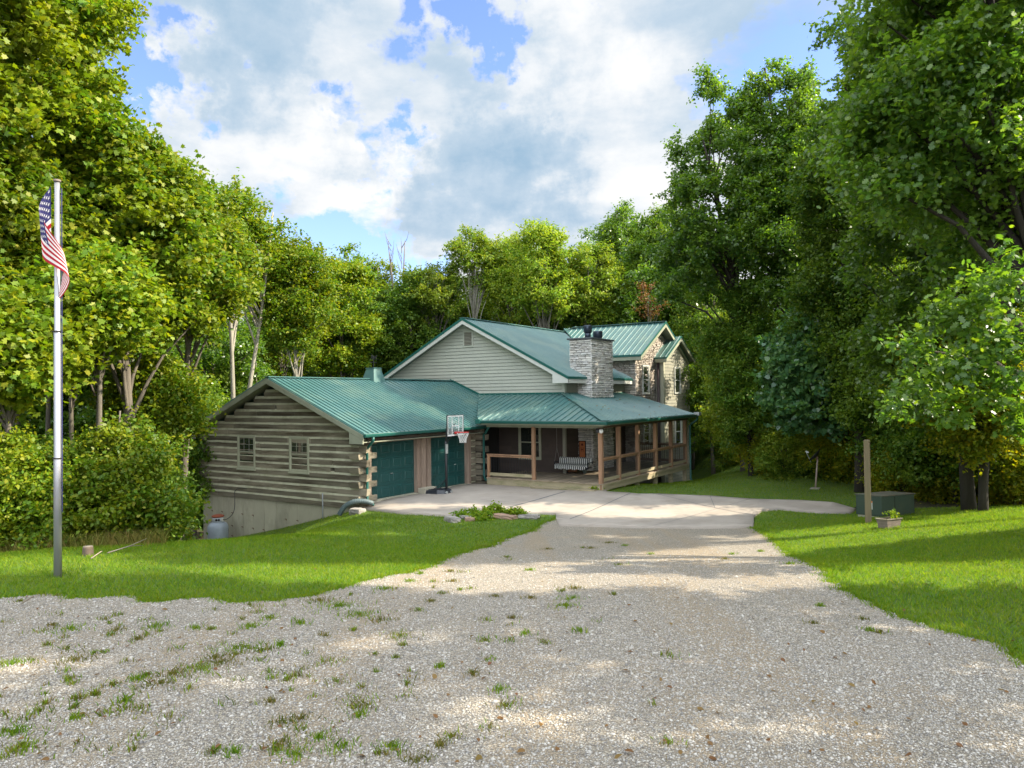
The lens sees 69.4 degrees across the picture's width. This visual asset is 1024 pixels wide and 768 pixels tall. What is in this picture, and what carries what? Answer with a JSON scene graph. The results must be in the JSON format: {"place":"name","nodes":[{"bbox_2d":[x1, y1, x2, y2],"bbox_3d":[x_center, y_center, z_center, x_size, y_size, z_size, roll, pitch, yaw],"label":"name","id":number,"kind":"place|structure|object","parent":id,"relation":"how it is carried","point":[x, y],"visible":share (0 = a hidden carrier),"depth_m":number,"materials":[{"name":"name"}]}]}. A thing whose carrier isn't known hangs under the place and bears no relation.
{"place":"outdoors","nodes":[
{"label":"outdoors","id":0,"kind":"place"},
{"bbox_2d":[0,510,555,602],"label":"lawn","id":1,"kind":"structure","parent":0,"point":[496,526],"depth_m":12.95,"materials":[{"name":"plant"}]},
{"bbox_2d":[0,418,88,550],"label":"shrub","id":2,"kind":"object","parent":1,"relation":"on","point":[15,457],"visible":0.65,"depth_m":15.13,"materials":[{"name":"green plant"}]},
{"bbox_2d":[52,179,62,577],"bbox_3d":[-6.952,0.002,11.303,0.132,6.300,0.132,-1,-1,33],"label":"flagpole","id":3,"kind":"object","parent":1,"relation":"on","point":[57,489],"visible":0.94,"depth_m":11.27,"materials":[{"name":"silver metal"}]},
{"bbox_2d":[39,187,68,298],"bbox_3d":[-6.963,-2.141,11.259,0.443,1.775,0.134,-1,-1,2],"label":"flag","id":4,"kind":"object","parent":3,"relation":"attached to","point":[53,253],"visible":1,"depth_m":11.21,"materials":[{"name":"multicoloured fabric"}]},
{"bbox_2d":[0,523,176,552],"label":"rough grass","id":5,"kind":"structure","parent":1,"relation":"on","point":[133,538],"depth_m":14.72,"materials":[{"name":"green plant"}]},
{"bbox_2d":[207,488,246,539],"bbox_3d":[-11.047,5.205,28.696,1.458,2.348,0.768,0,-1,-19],"label":"propane tank","id":6,"kind":"object","parent":1,"relation":"on","point":[218,527],"visible":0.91,"depth_m":28.35,"materials":[{"name":"grey metal"}]},
{"bbox_2d":[448,500,530,520],"bbox_3d":[-0.555,4.001,22.629,2.212,0.695,1.869,-1,-1,33],"label":"weed bed","id":7,"kind":"object","parent":1,"relation":"on","point":[484,513],"visible":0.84,"depth_m":22.55,"materials":[{"name":"green plant"}]},
{"bbox_2d":[493,513,517,519],"bbox_3d":[-0.241,4.056,22.557,0.876,0.163,0.397,-1,-1,33],"label":"rock","id":8,"kind":"object","parent":1,"relation":"on","point":[503,516],"visible":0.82,"depth_m":22.36,"materials":[{"name":"stone"}]},
{"bbox_2d":[0,520,1023,767],"bbox_3d":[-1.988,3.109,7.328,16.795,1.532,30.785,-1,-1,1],"label":"gravel driveway","id":9,"kind":"structure","parent":0,"point":[550,534],"depth_m":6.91,"materials":[{"name":"grey gravel"}]},
{"bbox_2d":[0,541,892,767],"bbox_3d":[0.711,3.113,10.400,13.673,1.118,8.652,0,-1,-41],"label":"weed tufts","id":10,"kind":"object","parent":9,"relation":"on","point":[24,746],"visible":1,"depth_m":6.59,"materials":[{"name":"green plant"}]},
{"bbox_2d":[1,518,1023,667],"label":"fringe grass","id":11,"kind":"structure","parent":9,"relation":"on","point":[812,562],"depth_m":10.03,"materials":[{"name":"green plant"}]},
{"bbox_2d":[1,539,1023,761],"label":"fallen leaves","id":12,"kind":"object","parent":9,"relation":"on","point":[478,756],"visible":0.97,"depth_m":5.79,"materials":[{"name":"orange plant"}]},
{"bbox_2d":[3,0,1022,322],"label":"sky","id":13,"kind":"structure","parent":0,"point":[363,121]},
{"bbox_2d":[185,422,1021,539],"bbox_3d":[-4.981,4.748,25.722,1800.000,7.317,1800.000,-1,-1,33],"label":"ground","id":14,"kind":"structure","parent":0,"point":[917,504],"depth_m":23.45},
{"bbox_2d":[1,391,67,449],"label":"woodland tree","id":15,"kind":"object","parent":14,"relation":"on","point":[42,431],"visible":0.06,"depth_m":32.88,"materials":[{"name":"green plant"}]},
{"bbox_2d":[0,84,95,295],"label":"maple tree","id":16,"kind":"object","parent":14,"relation":"on","point":[30,188],"visible":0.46,"depth_m":16.92,"materials":[{"name":"green plant"}]},
{"bbox_2d":[45,395,51,444],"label":"woodland tree","id":17,"kind":"object","parent":14,"relation":"on","point":[48,417],"depth_m":24.11,"materials":[{"name":"brown plant"}]},
{"bbox_2d":[17,430,83,455],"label":"shrub","id":18,"kind":"object","parent":14,"relation":"on","point":[47,436],"depth_m":19.85,"materials":[{"name":"green plant"}]},
{"bbox_2d":[0,364,110,452],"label":"woodland tree","id":19,"kind":"object","parent":14,"relation":"on","point":[65,417],"visible":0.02,"depth_m":34.03,"materials":[{"name":"green plant"}]},
{"bbox_2d":[0,452,135,550],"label":"shrub","id":20,"kind":"object","parent":14,"relation":"on","point":[84,521],"visible":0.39,"depth_m":15.20,"materials":[{"name":"green plant"}]},
{"bbox_2d":[0,271,141,438],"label":"maple tree","id":21,"kind":"object","parent":14,"relation":"on","point":[26,355],"visible":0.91,"depth_m":15.48,"materials":[{"name":"green plant"}]},
{"bbox_2d":[27,363,116,442],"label":"woodland tree","id":22,"kind":"object","parent":14,"relation":"on","point":[79,396],"visible":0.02,"depth_m":33.91,"materials":[{"name":"green plant"}]},
{"bbox_2d":[0,0,162,286],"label":"maple tree","id":23,"kind":"object","parent":14,"relation":"on","point":[52,43],"visible":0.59,"depth_m":17.82,"materials":[{"name":"green plant"}]},
{"bbox_2d":[69,363,116,446],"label":"woodland tree","id":24,"kind":"object","parent":14,"relation":"on","point":[71,417],"depth_m":25.89,"materials":[{"name":"brown plant"}]},
{"bbox_2d":[7,219,194,479],"bbox_3d":[-9.934,0.378,17.646,4.580,8.381,4.206,-1,-1,33],"label":"maple tree","id":25,"kind":"object","parent":14,"relation":"on","point":[119,291],"visible":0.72,"depth_m":16.95,"materials":[{"name":"green plant"}]},
{"bbox_2d":[3,405,211,540],"bbox_3d":[-9.359,2.828,16.492,4.883,4.688,3.312,0,-1,-24],"label":"shrub","id":26,"kind":"object","parent":14,"relation":"on","point":[145,464],"visible":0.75,"depth_m":16.22,"materials":[{"name":"green plant"}]},
{"bbox_2d":[5,112,254,436],"bbox_3d":[-10.808,-1.062,20.459,6.587,13.735,6.057,-1,-1,15],"label":"maple tree","id":27,"kind":"object","parent":14,"relation":"on","point":[167,202],"visible":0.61,"depth_m":19.33,"materials":[{"name":"green plant"}]},
{"bbox_2d":[64,334,219,439],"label":"woodland tree","id":28,"kind":"object","parent":14,"relation":"on","point":[83,417],"visible":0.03,"depth_m":34.06,"materials":[{"name":"green plant"}]},
{"bbox_2d":[75,340,228,468],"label":"young tree","id":29,"kind":"object","parent":14,"relation":"on","point":[171,400],"visible":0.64,"depth_m":21.43,"materials":[{"name":"green plant"}]},
{"bbox_2d":[103,454,214,541],"bbox_3d":[-9.463,3.495,18.817,3.122,3.318,3.262,-1,-1,33],"label":"shrub","id":30,"kind":"object","parent":14,"relation":"on","point":[184,479],"visible":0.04,"depth_m":19.23,"materials":[{"name":"green plant"}]},
{"bbox_2d":[168,385,229,539],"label":"woodland tree","id":31,"kind":"object","parent":14,"relation":"on","point":[196,453],"visible":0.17,"depth_m":29.90,"materials":[{"name":"green plant"}]},
{"bbox_2d":[154,161,277,539],"bbox_3d":[-10.291,-0.459,23.989,4.739,13.668,4.696,0,-1,-34],"label":"maple tree","id":32,"kind":"object","parent":14,"relation":"on","point":[242,246],"visible":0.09,"depth_m":23.86,"materials":[{"name":"green plant"}]},
{"bbox_2d":[173,311,282,400],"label":"woodland tree","id":33,"kind":"object","parent":14,"relation":"on","point":[243,333],"visible":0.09,"depth_m":40.35,"materials":[{"name":"green plant"}]},
{"bbox_2d":[198,322,264,400],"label":"woodland tree","id":34,"kind":"object","parent":14,"relation":"on","point":[217,371],"visible":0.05,"depth_m":41.02,"materials":[{"name":"green plant"}]},
{"bbox_2d":[219,363,257,402],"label":"woodland tree","id":35,"kind":"object","parent":14,"relation":"on","point":[238,387],"visible":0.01,"depth_m":39.96,"materials":[{"name":"green plant"}]},
{"bbox_2d":[216,167,304,399],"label":"maple tree","id":36,"kind":"object","parent":14,"relation":"on","point":[264,232],"visible":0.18,"depth_m":30.67,"materials":[{"name":"green plant"}]},
{"bbox_2d":[238,308,319,389],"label":"woodland tree","id":37,"kind":"object","parent":14,"relation":"on","point":[311,373],"visible":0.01,"depth_m":47.25,"materials":[{"name":"green plant"}]},
{"bbox_2d":[240,286,336,376],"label":"woodland tree","id":38,"kind":"object","parent":14,"relation":"on","point":[279,361],"visible":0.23,"depth_m":44.11,"materials":[{"name":"green plant"}]},
{"bbox_2d":[245,231,352,376],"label":"maple tree","id":39,"kind":"object","parent":14,"relation":"on","point":[298,309],"visible":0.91,"depth_m":32.05,"materials":[{"name":"green plant"}]},
{"bbox_2d":[308,242,391,377],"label":"woodland tree","id":40,"kind":"object","parent":14,"relation":"on","point":[352,275],"visible":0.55,"depth_m":46.98,"materials":[{"name":"green plant"}]},
{"bbox_2d":[332,280,416,373],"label":"woodland tree","id":41,"kind":"object","parent":14,"relation":"on","point":[382,304],"visible":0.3,"depth_m":48.30,"materials":[{"name":"green plant"}]},
{"bbox_2d":[356,253,418,374],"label":"woodland tree","id":42,"kind":"object","parent":14,"relation":"on","point":[381,279],"visible":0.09,"depth_m":51.80,"materials":[{"name":"green plant"}]},
{"bbox_2d":[371,262,443,374],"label":"woodland tree","id":43,"kind":"object","parent":14,"relation":"on","point":[425,333],"visible":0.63,"depth_m":49.00,"materials":[{"name":"green plant"}]},
{"bbox_2d":[397,258,471,331],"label":"sparse tree","id":44,"kind":"object","parent":14,"relation":"on","point":[436,300],"visible":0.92,"depth_m":49.10,"materials":[{"name":"green plant"}]},
{"bbox_2d":[192,317,700,539],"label":"house","id":45,"kind":"structure","parent":14,"relation":"on","point":[289,451],"depth_m":30.16,"materials":[{"name":"wood"}]},
{"bbox_2d":[236,435,255,470],"bbox_3d":[-10.295,2.653,28.607,1.090,1.360,0.090,-1,-1,33],"label":"window","id":46,"kind":"structure","parent":45,"relation":"in","point":[250,444],"depth_m":28.61,"materials":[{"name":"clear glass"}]},
{"bbox_2d":[288,436,309,474],"bbox_3d":[-7.789,2.597,26.995,1.090,1.360,0.090,-1,-1,33],"label":"window","id":47,"kind":"structure","parent":45,"relation":"in","point":[295,447],"depth_m":27.01,"materials":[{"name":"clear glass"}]},
{"bbox_2d":[337,498,373,515],"bbox_3d":[-5.293,4.158,24.980,1.238,0.592,0.268,-1,-1,-3],"label":"drain pipe","id":48,"kind":"object","parent":45,"relation":"attached to","point":[343,507],"visible":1,"depth_m":24.91,"materials":[{"name":"grey plastic"}]},
{"bbox_2d":[371,440,413,498],"bbox_3d":[-4.413,3.122,26.947,0.110,2.100,2.550,-1,-1,33],"label":"garage door","id":49,"kind":"structure","parent":45,"relation":"in","point":[394,462],"depth_m":27.04,"materials":[{"name":"teal metal"}]},
{"bbox_2d":[431,436,464,487],"bbox_3d":[-2.647,3.146,29.692,0.110,2.100,2.460,-1,-1,33],"label":"garage door","id":50,"kind":"structure","parent":45,"relation":"in","point":[455,456],"depth_m":29.80,"materials":[{"name":"teal metal"}]},
{"bbox_2d":[518,427,541,459],"bbox_3d":[0.776,2.548,32.326,1.150,1.510,0.055,-1,-1,33],"label":"window","id":51,"kind":"structure","parent":45,"relation":"in","point":[524,434],"depth_m":32.40,"materials":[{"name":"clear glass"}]},
{"bbox_2d":[554,428,593,469],"bbox_3d":[2.552,2.588,30.841,1.590,1.930,0.600,-1,-1,33],"label":"porch swing","id":52,"kind":"object","parent":45,"relation":"hanging from","point":[575,463],"visible":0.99,"depth_m":30.78,"materials":[{"name":"white wood"}]},
{"bbox_2d":[579,441,585,457],"bbox_3d":[3.067,2.849,32.215,0.340,0.760,0.038,-1,-1,33],"label":"wooden sign","id":53,"kind":"object","parent":45,"relation":"attached to","point":[582,449],"visible":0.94,"depth_m":32.20,"materials":[{"name":"orange wood"}]},
{"bbox_2d":[642,365,649,393],"bbox_3d":[6.765,-0.222,37.317,0.055,1.480,0.840,-1,-1,33],"label":"window","id":54,"kind":"structure","parent":45,"relation":"in","point":[644,367],"depth_m":37.31,"materials":[{"name":"clear glass"}]},
{"bbox_2d":[643,424,650,446],"bbox_3d":[6.796,2.448,37.274,0.055,1.440,0.840,-1,-1,33],"label":"window","id":55,"kind":"structure","parent":45,"relation":"in","point":[646,431],"depth_m":37.28,"materials":[{"name":"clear glass"}]},
{"bbox_2d":[674,367,680,393],"bbox_3d":[8.957,-0.194,39.985,0.055,1.460,0.940,-1,-1,33],"label":"window","id":56,"kind":"structure","parent":45,"relation":"in","point":[677,370],"depth_m":40.00,"materials":[{"name":"clear glass"}]},
{"bbox_2d":[675,421,681,442],"bbox_3d":[8.990,2.566,39.940,0.055,1.440,0.940,-1,-1,33],"label":"window","id":57,"kind":"structure","parent":45,"relation":"in","point":[678,424],"depth_m":39.99,"materials":[{"name":"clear glass"}]},
{"bbox_2d":[423,273,491,331],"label":"woodland tree","id":58,"kind":"object","parent":14,"relation":"on","point":[463,310],"visible":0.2,"depth_m":51.67,"materials":[{"name":"green plant"}]},
{"bbox_2d":[439,221,506,318],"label":"sparse tree","id":59,"kind":"object","parent":14,"relation":"on","point":[480,256],"visible":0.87,"depth_m":49.63,"materials":[{"name":"green plant"}]},
{"bbox_2d":[469,276,534,326],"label":"woodland tree","id":60,"kind":"object","parent":14,"relation":"on","point":[495,318],"visible":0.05,"depth_m":53.65,"materials":[{"name":"green plant"}]},
{"bbox_2d":[479,231,537,326],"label":"woodland tree","id":61,"kind":"object","parent":14,"relation":"on","point":[501,289],"visible":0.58,"depth_m":49.12,"materials":[{"name":"green plant"}]},
{"bbox_2d":[501,217,583,329],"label":"sparse tree","id":62,"kind":"object","parent":14,"relation":"on","point":[548,267],"visible":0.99,"depth_m":46.05,"materials":[{"name":"green plant"}]},
{"bbox_2d":[532,268,601,330],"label":"woodland tree","id":63,"kind":"object","parent":14,"relation":"on","point":[566,325],"visible":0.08,"depth_m":48.55,"materials":[{"name":"green plant"}]},
{"bbox_2d":[560,239,630,325],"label":"woodland tree","id":64,"kind":"object","parent":14,"relation":"on","point":[588,255],"visible":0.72,"depth_m":47.10,"materials":[{"name":"green plant"}]},
{"bbox_2d":[571,204,626,246],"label":"woodland tree","id":65,"kind":"object","parent":14,"relation":"on","point":[585,233],"depth_m":73.27,"materials":[{"name":"green plant"}]},
{"bbox_2d":[565,256,643,325],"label":"woodland tree","id":66,"kind":"object","parent":14,"relation":"on","point":[616,299],"visible":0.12,"depth_m":48.46,"materials":[{"name":"green plant"}]},
{"bbox_2d":[589,197,649,288],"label":"dark topped tree","id":67,"kind":"object","parent":14,"relation":"on","point":[615,229],"visible":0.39,"depth_m":52.78,"materials":[{"name":"green plant"}]},
{"bbox_2d":[594,243,700,388],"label":"woodland tree","id":68,"kind":"object","parent":14,"relation":"on","point":[629,302],"visible":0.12,"depth_m":46.89,"materials":[{"name":"green plant"}]},
{"bbox_2d":[631,282,670,321],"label":"rust sapling","id":69,"kind":"object","parent":14,"relation":"on","point":[650,313],"visible":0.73,"depth_m":43.88,"materials":[{"name":"red plant"}]},
{"bbox_2d":[615,202,696,348],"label":"woodland tree","id":70,"kind":"object","parent":14,"relation":"on","point":[632,248],"visible":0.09,"depth_m":49.62,"materials":[{"name":"green plant"}]},
{"bbox_2d":[811,249,933,491],"bbox_3d":[13.379,-0.311,25.509,5.720,8.890,5.938,-1,-1,33],"label":"young tree","id":71,"kind":"object","parent":14,"relation":"on","point":[854,408],"visible":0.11,"depth_m":25.51,"materials":[{"name":"green plant"}]},
{"bbox_2d":[852,429,941,498],"bbox_3d":[13.792,2.940,25.597,3.741,3.732,3.866,0,-1,-20],"label":"shrub","id":72,"kind":"object","parent":14,"relation":"on","point":[878,486],"visible":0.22,"depth_m":25.40,"materials":[{"name":"green plant"}]},
{"bbox_2d":[854,421,977,504],"bbox_3d":[14.207,2.805,24.654,4.411,4.555,4.132,-1,-1,5],"label":"shrub","id":73,"kind":"object","parent":14,"relation":"on","point":[933,495],"visible":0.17,"depth_m":23.97,"materials":[{"name":"green plant"}]},
{"bbox_2d":[861,409,1023,502],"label":"shrub","id":74,"kind":"object","parent":14,"relation":"on","point":[903,441],"visible":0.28,"depth_m":23.43,"materials":[{"name":"green plant"}]},
{"bbox_2d":[925,442,1023,506],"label":"shrub","id":75,"kind":"object","parent":14,"relation":"on","point":[990,495],"visible":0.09,"depth_m":22.56,"materials":[{"name":"green plant"}]},
{"bbox_2d":[975,452,1023,504],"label":"shrub","id":76,"kind":"object","parent":14,"relation":"on","point":[1014,491],"visible":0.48,"depth_m":21.44,"materials":[{"name":"green plant"}]},
{"bbox_2d":[364,483,855,528],"bbox_3d":[2.799,4.082,24.242,15.185,0.373,7.819,-1,-1,28],"label":"concrete pad","id":77,"kind":"object","parent":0,"point":[644,510],"visible":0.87,"depth_m":24.10,"materials":[{"name":"grey concrete"}]},
{"bbox_2d":[425,415,468,493],"bbox_3d":[-2.481,2.630,27.705,2.060,2.942,1.089,-1,-1,33],"label":"basketball hoop","id":78,"kind":"object","parent":77,"relation":"on","point":[445,490],"visible":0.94,"depth_m":27.59,"materials":[{"name":"black plastic"}]},
{"bbox_2d":[607,443,875,507],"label":"lawn","id":79,"kind":"structure","parent":0,"point":[701,473],"depth_m":29.09,"materials":[{"name":"plant"}]},
{"bbox_2d":[620,215,724,453],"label":"woodland tree","id":80,"kind":"object","parent":79,"relation":"on","point":[661,228],"visible":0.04,"depth_m":46.50,"materials":[{"name":"green plant"}]},
{"bbox_2d":[664,295,716,469],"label":"woodland tree","id":81,"kind":"object","parent":79,"relation":"on","point":[692,454],"visible":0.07,"depth_m":46.53,"materials":[{"name":"green plant"}]},
{"bbox_2d":[639,58,785,406],"bbox_3d":[9.810,-5.349,34.218,7.698,19.658,7.022,-1,-1,33],"label":"oak tree","id":82,"kind":"object","parent":79,"relation":"on","point":[686,189],"visible":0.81,"depth_m":33.38,"materials":[{"name":"green plant"}]},
{"bbox_2d":[667,213,758,474],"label":"woodland tree","id":83,"kind":"object","parent":79,"relation":"on","point":[695,325],"visible":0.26,"depth_m":41.40,"materials":[{"name":"green plant"}]},
{"bbox_2d":[695,424,747,465],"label":"shrub","id":84,"kind":"object","parent":79,"relation":"on","point":[724,452],"visible":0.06,"depth_m":42.70,"materials":[{"name":"green plant"}]},
{"bbox_2d":[694,312,760,471],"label":"woodland tree","id":85,"kind":"object","parent":79,"relation":"on","point":[710,412],"visible":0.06,"depth_m":37.24,"materials":[{"name":"green plant"}]},
{"bbox_2d":[686,279,784,475],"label":"woodland tree","id":86,"kind":"object","parent":79,"relation":"on","point":[738,403],"visible":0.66,"depth_m":33.16,"materials":[{"name":"green plant"}]},
{"bbox_2d":[728,407,812,475],"bbox_3d":[12.156,2.535,33.910,4.004,4.902,4.309,0,-1,-32],"label":"shrub","id":87,"kind":"object","parent":79,"relation":"on","point":[743,452],"visible":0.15,"depth_m":33.76,"materials":[{"name":"green plant"}]},
{"bbox_2d":[712,55,837,475],"bbox_3d":[11.719,-5.178,32.132,5.970,18.938,6.215,-1,-1,33],"label":"oak tree","id":88,"kind":"object","parent":79,"relation":"on","point":[780,261],"visible":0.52,"depth_m":31.32,"materials":[{"name":"green plant"}]},
{"bbox_2d":[744,413,819,481],"bbox_3d":[11.686,2.746,32.170,3.643,4.552,4.585,-1,-1,33],"label":"shrub","id":89,"kind":"object","parent":79,"relation":"on","point":[772,435],"visible":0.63,"depth_m":31.74,"materials":[{"name":"green plant"}]},
{"bbox_2d":[773,435,832,479],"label":"shrub","id":90,"kind":"object","parent":79,"relation":"on","point":[813,474],"visible":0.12,"depth_m":31.87,"materials":[{"name":"green plant"}]},
{"bbox_2d":[805,449,819,489],"bbox_3d":[11.643,3.315,28.569,0.539,1.666,0.578,-1,-1,33],"label":"satellite dish","id":91,"kind":"object","parent":79,"relation":"on","point":[815,455],"visible":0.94,"depth_m":28.45,"materials":[{"name":"black metal"}]},
{"bbox_2d":[747,307,893,462],"bbox_3d":[11.998,0.292,28.692,5.396,7.956,5.664,0,-1,-13],"label":"redbud tree","id":92,"kind":"object","parent":79,"relation":"on","point":[790,374],"visible":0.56,"depth_m":27.87,"materials":[{"name":"green plant"}]},
{"bbox_2d":[795,432,870,482],"bbox_3d":[14.143,3.452,30.908,3.877,4.098,4.145,0,-1,-25],"label":"shrub","id":93,"kind":"object","parent":79,"relation":"on","point":[830,465],"visible":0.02,"depth_m":30.25,"materials":[{"name":"green plant"}]},
{"bbox_2d":[793,400,874,483],"bbox_3d":[14.101,2.288,29.824,5.858,7.227,5.878,0,-1,-30],"label":"shrub","id":94,"kind":"object","parent":79,"relation":"on","point":[828,448],"visible":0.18,"depth_m":29.68,"materials":[{"name":"green plant"}]},
{"bbox_2d":[762,57,920,492],"bbox_3d":[12.679,-4.010,27.248,5.746,16.521,7.470,-1,-1,33],"label":"oak tree","id":95,"kind":"object","parent":79,"relation":"on","point":[831,230],"visible":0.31,"depth_m":26.37,"materials":[{"name":"green plant"}]},
{"bbox_2d":[753,503,1023,660],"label":"lawn","id":96,"kind":"structure","parent":0,"point":[953,606],"depth_m":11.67,"materials":[{"name":"plant"}]},
{"bbox_2d":[863,440,871,522],"bbox_3d":[9.227,2.673,19.165,0.144,2.458,0.144,-1,-1,33],"label":"wooden post","id":97,"kind":"object","parent":96,"relation":"on","point":[867,488],"visible":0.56,"depth_m":19.11,"materials":[{"name":"brown wood"}]},
{"bbox_2d":[855,491,914,516],"bbox_3d":[10.829,3.586,21.442,1.619,0.825,0.673,0,-1,-21],"label":"utility box","id":98,"kind":"object","parent":96,"relation":"on","point":[901,503],"visible":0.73,"depth_m":21.23,"materials":[{"name":"metal"}]},
{"bbox_2d":[875,517,902,528],"bbox_3d":[9.003,3.317,17.652,0.617,0.235,0.254,0,-1,-21],"label":"planter","id":99,"kind":"object","parent":96,"relation":"on","point":[886,522],"visible":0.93,"depth_m":17.58,"materials":[{"name":"beige concrete"}]},
{"bbox_2d":[789,1,1023,510],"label":"oak tree","id":100,"kind":"object","parent":96,"relation":"on","point":[895,308],"visible":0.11,"depth_m":20.67,"materials":[{"name":"green plant"}]},
{"bbox_2d":[806,0,1023,444],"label":"oak tree","id":101,"kind":"object","parent":96,"relation":"on","point":[934,111],"visible":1,"depth_m":13.77,"materials":[{"name":"green plant"}]},
{"bbox_2d":[878,299,1023,511],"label":"young tree","id":102,"kind":"object","parent":96,"relation":"on","point":[981,442],"visible":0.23,"depth_m":19.82,"materials":[{"name":"green plant"}]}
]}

